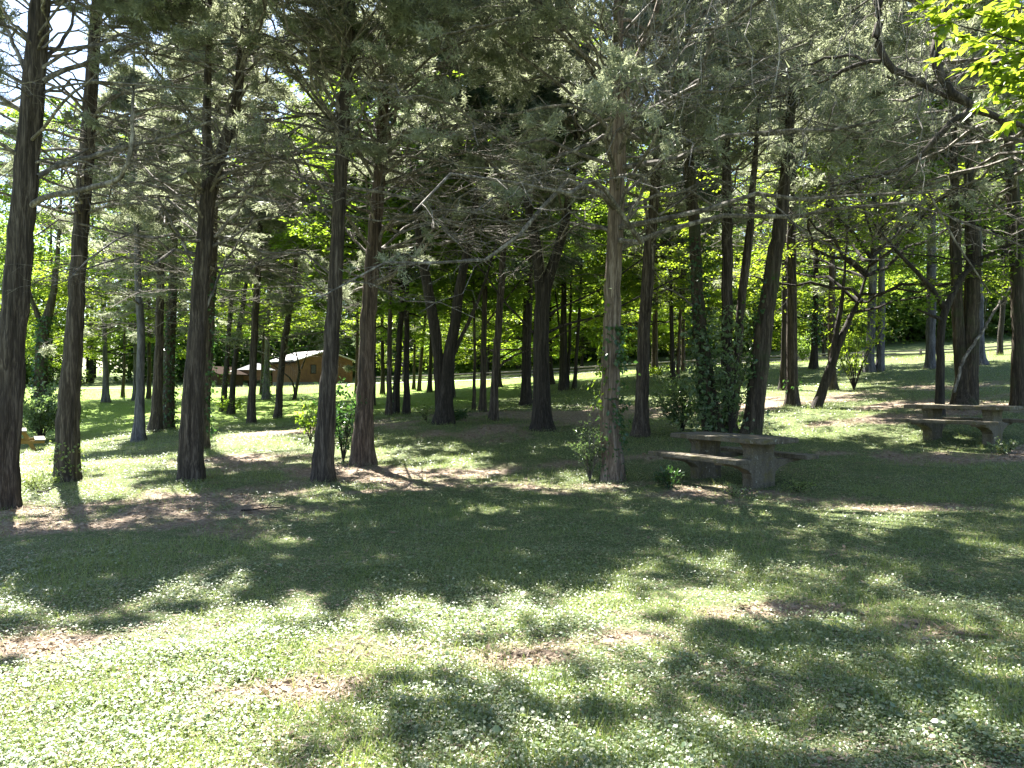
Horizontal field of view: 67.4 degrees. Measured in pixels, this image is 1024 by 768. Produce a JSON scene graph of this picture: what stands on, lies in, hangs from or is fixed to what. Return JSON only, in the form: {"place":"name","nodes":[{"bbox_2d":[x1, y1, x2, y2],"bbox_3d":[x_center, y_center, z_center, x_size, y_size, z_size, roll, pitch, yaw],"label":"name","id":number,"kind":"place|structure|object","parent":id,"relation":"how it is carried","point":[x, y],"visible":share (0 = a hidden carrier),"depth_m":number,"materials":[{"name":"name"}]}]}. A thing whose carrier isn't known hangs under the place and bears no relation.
{"place":"outdoors","nodes":[
{"label":"outdoors","id":0,"kind":"place"},
{"bbox_2d":[0,320,1023,767],"bbox_3d":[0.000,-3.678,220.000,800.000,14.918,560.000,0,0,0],"label":"ground","id":1,"kind":"structure","parent":0,"point":[646,470],"depth_m":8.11,"materials":[{"name":"green plant"}]},
{"bbox_2d":[21,428,45,451],"bbox_3d":[-15.442,1.803,23.730,1.720,0.790,1.840,0,0,-33],"label":"wooden picnic table","id":2,"kind":"object","parent":1,"relation":"on","point":[30,442],"visible":0.36,"depth_m":23.43,"materials":[{"name":"brown wood"}]},
{"bbox_2d":[21,465,62,489],"bbox_3d":[-7.337,1.478,11.809,0.844,0.460,0.643,0,0,0],"label":"weed clump","id":3,"kind":"object","parent":1,"relation":"on","point":[26,482],"visible":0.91,"depth_m":11.79,"materials":[{"name":"green plant"}]},
{"bbox_2d":[22,378,87,435],"bbox_3d":[-16.385,0.808,26.527,3.232,2.406,2.517,0,0,0],"label":"leafy shrub","id":4,"kind":"object","parent":1,"relation":"on","point":[33,414],"visible":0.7,"depth_m":26.25,"materials":[{"name":"green plant"}]},
{"bbox_2d":[0,276,124,398],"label":"broadleaf tree","id":5,"kind":"object","parent":1,"relation":"on","point":[50,356],"visible":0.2,"depth_m":37.03,"materials":[{"name":"green plant"}]},
{"bbox_2d":[0,93,138,408],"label":"ivy clad tree","id":6,"kind":"object","parent":1,"relation":"on","point":[41,364],"visible":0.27,"depth_m":33.77,"materials":[{"name":"green plant"}]},
{"bbox_2d":[27,204,187,402],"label":"broadleaf tree","id":7,"kind":"object","parent":1,"relation":"on","point":[105,394],"visible":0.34,"depth_m":37.43,"materials":[{"name":"green plant"}]},
{"bbox_2d":[32,39,229,442],"bbox_3d":[-10.845,-4.542,22.020,5.452,12.585,5.548,0,0,-22],"label":"cedar tree","id":8,"kind":"object","parent":1,"relation":"on","point":[138,432],"visible":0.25,"depth_m":22.12,"materials":[{"name":"green plant"}]},
{"bbox_2d":[84,203,177,397],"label":"cedar tree","id":9,"kind":"object","parent":1,"relation":"on","point":[122,394],"visible":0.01,"depth_m":43.93,"materials":[{"name":"green plant"}]},
{"bbox_2d":[87,216,181,400],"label":"cedar tree","id":10,"kind":"object","parent":1,"relation":"on","point":[134,376],"visible":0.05,"depth_m":39.89,"materials":[{"name":"green plant"}]},
{"bbox_2d":[0,0,273,510],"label":"cedar tree","id":11,"kind":"object","parent":1,"relation":"on","point":[26,199],"visible":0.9,"depth_m":10.23,"materials":[{"name":"green plant"}]},
{"bbox_2d":[97,234,191,398],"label":"cedar tree","id":12,"kind":"object","parent":1,"relation":"on","point":[148,383],"visible":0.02,"depth_m":41.91,"materials":[{"name":"green plant"}]},
{"bbox_2d":[0,0,296,482],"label":"cedar tree","id":13,"kind":"object","parent":1,"relation":"on","point":[67,451],"visible":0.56,"depth_m":12.70,"materials":[{"name":"green plant"}]},
{"bbox_2d":[64,66,250,433],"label":"cedar tree","id":14,"kind":"object","parent":1,"relation":"on","point":[155,422],"visible":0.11,"depth_m":25.61,"materials":[{"name":"green plant"}]},
{"bbox_2d":[90,110,254,429],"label":"ivy clad tree","id":15,"kind":"object","parent":1,"relation":"on","point":[170,420],"visible":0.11,"depth_m":27.01,"materials":[{"name":"green plant"}]},
{"bbox_2d":[54,0,355,447],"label":"cedar tree","id":16,"kind":"object","parent":1,"relation":"on","point":[211,325],"visible":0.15,"depth_m":17.34,"materials":[{"name":"green plant"}]},
{"bbox_2d":[182,366,248,387],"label":"wooden cabin","id":17,"kind":"object","parent":1,"relation":"on","point":[239,377],"visible":0.19,"depth_m":67.07,"materials":[{"name":"brown wood"}]},
{"bbox_2d":[211,397,246,412],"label":"weed clump","id":18,"kind":"object","parent":1,"relation":"on","point":[238,403],"visible":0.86,"depth_m":33.49,"materials":[{"name":"green plant"}]},
{"bbox_2d":[0,0,474,481],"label":"cedar tree","id":19,"kind":"object","parent":1,"relation":"on","point":[190,461],"visible":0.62,"depth_m":12.50,"materials":[{"name":"green plant"}]},
{"bbox_2d":[141,135,348,411],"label":"broadleaf tree","id":20,"kind":"object","parent":1,"relation":"on","point":[225,383],"visible":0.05,"depth_m":34.48,"materials":[{"name":"green plant"}]},
{"bbox_2d":[195,156,301,414],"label":"cedar tree","id":21,"kind":"object","parent":1,"relation":"on","point":[230,409],"visible":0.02,"depth_m":33.34,"materials":[{"name":"green plant"}]},
{"bbox_2d":[175,115,323,423],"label":"cedar tree","id":22,"kind":"object","parent":1,"relation":"on","point":[251,400],"visible":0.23,"depth_m":27.42,"materials":[{"name":"green plant"}]},
{"bbox_2d":[188,251,311,393],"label":"broadleaf tree","id":23,"kind":"object","parent":1,"relation":"on","point":[262,363],"visible":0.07,"depth_m":45.92,"materials":[{"name":"green plant"}]},
{"bbox_2d":[154,240,346,399],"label":"broadleaf tree","id":24,"kind":"object","parent":1,"relation":"on","point":[266,391],"visible":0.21,"depth_m":40.78,"materials":[{"name":"green plant"}]},
{"bbox_2d":[237,363,273,386],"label":"picnic shelter","id":25,"kind":"object","parent":1,"relation":"on","point":[245,369],"visible":0.26,"depth_m":69.96,"materials":[{"name":"grey"}]},
{"bbox_2d":[246,297,322,399],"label":"bare tree","id":26,"kind":"object","parent":1,"relation":"on","point":[295,391],"visible":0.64,"depth_m":40.97,"materials":[{"name":"brown plant"}]},
{"bbox_2d":[181,98,393,418],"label":"cedar tree","id":27,"kind":"object","parent":1,"relation":"on","point":[278,408],"visible":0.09,"depth_m":31.26,"materials":[{"name":"green plant"}]},
{"bbox_2d":[294,398,317,440],"bbox_3d":[-4.741,0.849,18.083,0.794,1.055,0.692,0,0,0],"label":"leafy shrub","id":28,"kind":"object","parent":1,"relation":"on","point":[306,422],"visible":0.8,"depth_m":18.08,"materials":[{"name":"green plant"}]},
{"bbox_2d":[90,0,532,482],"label":"cedar tree","id":29,"kind":"object","parent":1,"relation":"on","point":[322,465],"visible":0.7,"depth_m":12.47,"materials":[{"name":"green plant"}]},
{"bbox_2d":[270,351,354,386],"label":"wooden cabin","id":30,"kind":"object","parent":1,"relation":"on","point":[310,370],"visible":0.55,"depth_m":73.33,"materials":[{"name":"orange wood"}]},
{"bbox_2d":[308,376,376,460],"bbox_3d":[-3.279,0.699,15.093,1.376,1.710,1.141,0,0,39],"label":"leafy shrub","id":31,"kind":"object","parent":1,"relation":"on","point":[341,416],"visible":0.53,"depth_m":15.05,"materials":[{"name":"green plant"}]},
{"bbox_2d":[262,119,446,405],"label":"broadleaf tree","id":32,"kind":"object","parent":1,"relation":"on","point":[317,307],"visible":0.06,"depth_m":35.87,"materials":[{"name":"green plant"}]},
{"bbox_2d":[296,208,420,397],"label":"cedar tree","id":33,"kind":"object","parent":1,"relation":"on","point":[355,325],"visible":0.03,"depth_m":41.92,"materials":[{"name":"green plant"}]},
{"bbox_2d":[341,235,425,394],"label":"cedar tree","id":34,"kind":"object","parent":1,"relation":"on","point":[382,381],"visible":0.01,"depth_m":43.91,"materials":[{"name":"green plant"}]},
{"bbox_2d":[293,38,493,414],"bbox_3d":[-3.912,-6.101,26.596,6.874,14.461,6.946,0,0,25],"label":"cedar tree","id":35,"kind":"object","parent":1,"relation":"on","point":[406,406],"visible":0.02,"depth_m":26.86,"materials":[{"name":"green plant"}]},
{"bbox_2d":[152,0,641,466],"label":"cedar tree","id":36,"kind":"object","parent":1,"relation":"on","point":[362,451],"visible":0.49,"depth_m":14.38,"materials":[{"name":"green plant"}]},
{"bbox_2d":[263,47,549,416],"bbox_3d":[-3.760,-5.146,25.148,10.501,12.584,9.835,0,0,0],"label":"broadleaf tree","id":37,"kind":"object","parent":1,"relation":"on","point":[293,232],"visible":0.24,"depth_m":24.99,"materials":[{"name":"green plant"}]},
{"bbox_2d":[341,284,472,381],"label":"broadleaf tree","id":38,"kind":"object","parent":1,"relation":"on","point":[410,353],"visible":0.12,"depth_m":69.40,"materials":[{"name":"green plant"}]},
{"bbox_2d":[355,271,479,389],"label":"cedar tree","id":39,"kind":"object","parent":1,"relation":"on","point":[414,370],"visible":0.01,"depth_m":47.93,"materials":[{"name":"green plant"}]},
{"bbox_2d":[269,45,575,414],"bbox_3d":[-2.745,-5.822,27.293,12.214,13.983,13.538,0,0,0],"label":"broadleaf tree","id":40,"kind":"object","parent":1,"relation":"on","point":[402,305],"visible":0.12,"depth_m":25.73,"materials":[{"name":"green plant"}]},
{"bbox_2d":[377,269,494,390],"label":"cedar tree","id":41,"kind":"object","parent":1,"relation":"on","point":[419,386],"depth_m":45.90,"materials":[{"name":"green plant"}]},
{"bbox_2d":[410,256,481,392],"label":"cedar tree","id":42,"kind":"object","parent":1,"relation":"on","point":[429,385],"depth_m":43.90,"materials":[{"name":"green plant"}]},
{"bbox_2d":[319,0,589,424],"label":"cedar tree","id":43,"kind":"object","parent":1,"relation":"on","point":[443,367],"visible":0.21,"depth_m":20.56,"materials":[{"name":"green plant"}]},
{"bbox_2d":[380,144,570,410],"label":"broadleaf tree","id":44,"kind":"object","parent":1,"relation":"on","point":[441,284],"visible":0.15,"depth_m":25.73,"materials":[{"name":"green plant"}]},
{"bbox_2d":[399,285,556,374],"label":"broadleaf tree","id":45,"kind":"object","parent":1,"relation":"on","point":[489,360],"visible":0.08,"depth_m":67.77,"materials":[{"name":"green plant"}]},
{"bbox_2d":[377,139,584,397],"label":"broadleaf tree","id":46,"kind":"object","parent":1,"relation":"on","point":[466,303],"visible":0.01,"depth_m":37.87,"materials":[{"name":"green plant"}]},
{"bbox_2d":[372,57,602,411],"bbox_3d":[-0.781,-6.450,25.352,8.429,14.900,8.166,0,0,0],"label":"tree","id":47,"kind":"object","parent":1,"relation":"on","point":[482,405],"visible":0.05,"depth_m":25.57,"materials":[{"name":"green plant"}]},
{"bbox_2d":[379,265,600,386],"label":"broadleaf tree","id":48,"kind":"object","parent":1,"relation":"on","point":[505,334],"visible":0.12,"depth_m":42.51,"materials":[{"name":"green plant"}]},
{"bbox_2d":[365,7,656,420],"bbox_3d":[0.068,-6.536,21.612,7.913,15.240,7.475,0,0,0],"label":"cedar tree","id":49,"kind":"object","parent":1,"relation":"on","point":[493,414],"visible":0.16,"depth_m":21.27,"materials":[{"name":"green plant"}]},
{"bbox_2d":[0,375,1023,767],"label":"dry litter","id":50,"kind":"object","parent":1,"relation":"on","point":[344,659],"visible":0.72,"depth_m":5.06,"materials":[{"name":"brown plant"}]},
{"bbox_2d":[0,129,1023,386],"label":"woods","id":51,"kind":"object","parent":1,"relation":"on","point":[916,327],"visible":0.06,"depth_m":81.75,"materials":[{"name":"green plant"}]},
{"bbox_2d":[428,261,602,372],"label":"broadleaf tree","id":52,"kind":"object","parent":1,"relation":"on","point":[519,321],"visible":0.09,"depth_m":65.15,"materials":[{"name":"green plant"}]},
{"bbox_2d":[398,24,648,406],"bbox_3d":[0.111,-6.647,29.852,11.337,15.086,11.076,0,0,0],"label":"broadleaf tree","id":53,"kind":"object","parent":1,"relation":"on","point":[526,394],"visible":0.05,"depth_m":28.82,"materials":[{"name":"green plant"}]},
{"bbox_2d":[469,186,640,384],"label":"broadleaf tree","id":54,"kind":"object","parent":1,"relation":"on","point":[592,339],"visible":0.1,"depth_m":40.50,"materials":[{"name":"green plant"}]},
{"bbox_2d":[509,135,634,390],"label":"tree","id":55,"kind":"object","parent":1,"relation":"on","point":[564,372],"visible":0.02,"depth_m":37.88,"materials":[{"name":"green plant"}]},
{"bbox_2d":[506,170,659,389],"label":"broadleaf tree","id":56,"kind":"object","parent":1,"relation":"on","point":[629,285],"visible":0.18,"depth_m":37.75,"materials":[{"name":"green plant"}]},
{"bbox_2d":[531,285,638,368],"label":"broadleaf tree","id":57,"kind":"object","parent":1,"relation":"on","point":[584,344],"visible":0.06,"depth_m":66.01,"materials":[{"name":"green plant"}]},
{"bbox_2d":[566,411,616,479],"bbox_3d":[1.325,1.008,12.855,0.868,1.244,0.642,0,0,0],"label":"leafy shrub","id":58,"kind":"object","parent":1,"relation":"on","point":[587,456],"visible":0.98,"depth_m":12.80,"materials":[{"name":"green plant"}]},
{"bbox_2d":[412,0,783,431],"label":"cedar tree","id":59,"kind":"object","parent":1,"relation":"on","point":[542,418],"visible":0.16,"depth_m":19.37,"materials":[{"name":"green plant"}]},
{"bbox_2d":[557,247,711,366],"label":"broadleaf tree","id":60,"kind":"object","parent":1,"relation":"on","point":[662,312],"visible":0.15,"depth_m":63.45,"materials":[{"name":"green plant"}]},
{"bbox_2d":[520,0,770,437],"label":"cedar tree","id":61,"kind":"object","parent":1,"relation":"on","point":[641,425],"visible":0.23,"depth_m":18.09,"materials":[{"name":"green plant"}]},
{"bbox_2d":[278,0,1023,482],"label":"cedar tree","id":62,"kind":"object","parent":1,"relation":"on","point":[614,110],"visible":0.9,"depth_m":12.14,"materials":[{"name":"green plant"}]},
{"bbox_2d":[649,363,669,375],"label":"weed clump","id":63,"kind":"object","parent":1,"relation":"on","point":[652,371],"visible":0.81,"depth_m":40.90,"materials":[{"name":"green plant"}]},
{"bbox_2d":[570,186,761,380],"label":"broadleaf tree","id":64,"kind":"object","parent":1,"relation":"on","point":[670,262],"visible":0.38,"depth_m":36.00,"materials":[{"name":"green plant"}]},
{"bbox_2d":[567,183,769,370],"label":"broadleaf tree","id":65,"kind":"object","parent":1,"relation":"on","point":[655,321],"visible":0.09,"depth_m":41.87,"materials":[{"name":"green plant"}]},
{"bbox_2d":[653,464,683,488],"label":"weed clump","id":66,"kind":"object","parent":1,"relation":"on","point":[666,476],"visible":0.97,"depth_m":11.93,"materials":[{"name":"green plant"}]},
{"bbox_2d":[648,370,699,430],"bbox_3d":[3.937,0.394,18.732,1.691,1.544,1.628,0,0,16],"label":"leafy shrub","id":67,"kind":"object","parent":1,"relation":"on","point":[673,402],"visible":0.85,"depth_m":18.62,"materials":[{"name":"green plant"}]},
{"bbox_2d":[621,96,747,377],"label":"cedar tree","id":68,"kind":"object","parent":1,"relation":"on","point":[667,235],"visible":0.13,"depth_m":37.22,"materials":[{"name":"green plant"}]},
{"bbox_2d":[623,125,760,370],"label":"cedar tree","id":69,"kind":"object","parent":1,"relation":"on","point":[683,358],"visible":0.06,"depth_m":41.87,"materials":[{"name":"green plant"}]},
{"bbox_2d":[602,242,781,362],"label":"broadleaf tree","id":70,"kind":"object","parent":1,"relation":"on","point":[663,338],"visible":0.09,"depth_m":63.62,"materials":[{"name":"green plant"}]},
{"bbox_2d":[376,345,1010,381],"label":"road","id":71,"kind":"structure","parent":1,"relation":"on","point":[863,355],"depth_m":57.55,"materials":[{"name":"grey asphalt"}]},
{"bbox_2d":[662,154,743,432],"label":"ivy clad tree","id":72,"kind":"object","parent":1,"relation":"on","point":[701,348],"visible":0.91,"depth_m":17.64,"materials":[{"name":"green plant"}]},
{"bbox_2d":[700,306,757,432],"bbox_3d":[4.884,-0.275,17.225,1.643,3.017,1.322,0,0,-24],"label":"leafy shrub","id":73,"kind":"object","parent":1,"relation":"on","point":[734,402],"visible":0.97,"depth_m":17.12,"materials":[{"name":"green plant"}]},
{"bbox_2d":[648,431,818,488],"bbox_3d":[3.540,1.263,12.400,1.869,0.881,1.968,0,0,-31],"label":"concrete picnic table","id":74,"kind":"object","parent":1,"relation":"on","point":[758,464],"visible":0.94,"depth_m":11.97,"materials":[{"name":"grey concrete"}]},
{"bbox_2d":[720,482,758,496],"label":"weed clump","id":75,"kind":"object","parent":1,"relation":"on","point":[737,491],"visible":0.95,"depth_m":11.00,"materials":[{"name":"green plant"}]},
{"bbox_2d":[665,253,839,346],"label":"broadleaf tree","id":76,"kind":"object","parent":1,"relation":"on","point":[804,300],"visible":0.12,"depth_m":63.05,"materials":[{"name":"green plant"}]},
{"bbox_2d":[626,0,887,431],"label":"cedar tree","id":77,"kind":"object","parent":1,"relation":"on","point":[726,283],"visible":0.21,"depth_m":18.10,"materials":[{"name":"green plant"}]},
{"bbox_2d":[687,100,879,389],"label":"cedar tree","id":78,"kind":"object","parent":1,"relation":"on","point":[782,376],"visible":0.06,"depth_m":28.90,"materials":[{"name":"green plant"}]},
{"bbox_2d":[780,471,826,492],"bbox_3d":[4.285,1.463,11.291,0.659,0.403,0.468,0,0,35],"label":"weed clump","id":79,"kind":"object","parent":1,"relation":"on","point":[804,486],"visible":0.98,"depth_m":11.27,"materials":[{"name":"green plant"}]},
{"bbox_2d":[591,0,1023,242],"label":"cedar tree","id":80,"kind":"object","parent":1,"relation":"on","point":[902,35],"visible":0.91,"depth_m":7.56,"materials":[{"name":"green plant"}]},
{"bbox_2d":[797,331,819,360],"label":"leafy shrub","id":81,"kind":"object","parent":1,"relation":"on","point":[804,349],"visible":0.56,"depth_m":47.78,"materials":[{"name":"green plant"}]},
{"bbox_2d":[636,0,983,434],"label":"cedar tree","id":82,"kind":"object","parent":1,"relation":"on","point":[752,420],"visible":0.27,"depth_m":17.19,"materials":[{"name":"green plant"}]},
{"bbox_2d":[686,0,938,406],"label":"cedar tree","id":83,"kind":"object","parent":1,"relation":"on","point":[792,396],"visible":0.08,"depth_m":22.64,"materials":[{"name":"green plant"}]},
{"bbox_2d":[734,239,918,355],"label":"broadleaf tree","id":84,"kind":"object","parent":1,"relation":"on","point":[850,304],"visible":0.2,"depth_m":62.79,"materials":[{"name":"green plant"}]},
{"bbox_2d":[712,13,961,390],"bbox_3d":[11.460,-7.088,27.965,8.762,14.763,10.213,0,0,0],"label":"cedar tree","id":85,"kind":"object","parent":1,"relation":"on","point":[833,385],"visible":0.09,"depth_m":27.36,"materials":[{"name":"green plant"}]},
{"bbox_2d":[732,143,944,368],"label":"broadleaf tree","id":86,"kind":"object","parent":1,"relation":"on","point":[815,341],"visible":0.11,"depth_m":35.85,"materials":[{"name":"green plant"}]},
{"bbox_2d":[842,332,865,357],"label":"leafy shrub","id":87,"kind":"object","parent":1,"relation":"on","point":[852,349],"visible":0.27,"depth_m":57.78,"materials":[{"name":"green plant"}]},
{"bbox_2d":[694,0,1023,282],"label":"cedar tree","id":88,"kind":"object","parent":1,"relation":"on","point":[939,182],"visible":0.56,"depth_m":12.84,"materials":[{"name":"green plant"}]},
{"bbox_2d":[821,303,896,389],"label":"sapling","id":89,"kind":"object","parent":1,"relation":"on","point":[852,370],"visible":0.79,"depth_m":26.88,"materials":[{"name":"green plant"}]},
{"bbox_2d":[697,130,1023,408],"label":"leaning tree","id":90,"kind":"object","parent":1,"relation":"on","point":[838,340],"visible":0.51,"depth_m":21.69,"materials":[{"name":"green plant"}]},
{"bbox_2d":[743,87,977,372],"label":"broadleaf tree","id":91,"kind":"object","parent":1,"relation":"on","point":[871,366],"visible":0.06,"depth_m":32.84,"materials":[{"name":"green plant"}]},
{"bbox_2d":[813,11,1000,371],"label":"cedar tree","id":92,"kind":"object","parent":1,"relation":"on","point":[880,359],"visible":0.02,"depth_m":32.86,"materials":[{"name":"green plant"}]},
{"bbox_2d":[821,19,1023,368],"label":"cedar tree","id":93,"kind":"object","parent":1,"relation":"on","point":[930,356],"visible":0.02,"depth_m":32.83,"materials":[{"name":"green plant"}]},
{"bbox_2d":[844,1,1023,409],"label":"cedar tree","id":94,"kind":"object","parent":1,"relation":"on","point":[967,335],"visible":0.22,"depth_m":19.05,"materials":[{"name":"green plant"}]},
{"bbox_2d":[853,188,1023,416],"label":"crooked tree","id":95,"kind":"object","parent":1,"relation":"on","point":[946,305],"visible":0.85,"depth_m":18.35,"materials":[{"name":"green plant"}]},
{"bbox_2d":[879,1,1023,406],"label":"cedar tree","id":96,"kind":"object","parent":1,"relation":"on","point":[1017,338],"visible":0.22,"depth_m":18.91,"materials":[{"name":"green plant"}]},
{"bbox_2d":[892,28,1023,364],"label":"cedar tree","id":97,"kind":"object","parent":1,"relation":"on","point":[982,356],"visible":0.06,"depth_m":32.84,"materials":[{"name":"green plant"}]},
{"bbox_2d":[894,404,1023,445],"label":"concrete picnic table","id":98,"kind":"object","parent":1,"relation":"on","point":[991,424],"visible":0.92,"depth_m":15.46,"materials":[{"name":"grey concrete"}]},
{"bbox_2d":[902,0,1023,141],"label":"broadleaf tree","id":99,"kind":"object","parent":1,"relation":"on","point":[1005,26],"visible":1,"depth_m":5.62,"materials":[{"name":"green plant"}]},
{"bbox_2d":[918,122,1023,354],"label":"cedar tree","id":100,"kind":"object","parent":1,"relation":"on","point":[1001,329],"visible":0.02,"depth_m":37.93,"materials":[{"name":"green plant"}]},
{"bbox_2d":[987,436,1021,453],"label":"weed clump","id":101,"kind":"object","parent":1,"relation":"on","point":[1007,446],"visible":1,"depth_m":14.26,"materials":[{"name":"green plant"}]},
{"bbox_2d":[0,0,1023,367],"label":"sky","id":102,"kind":"structure","parent":0,"point":[62,21],"materials":[{"name":"white"}]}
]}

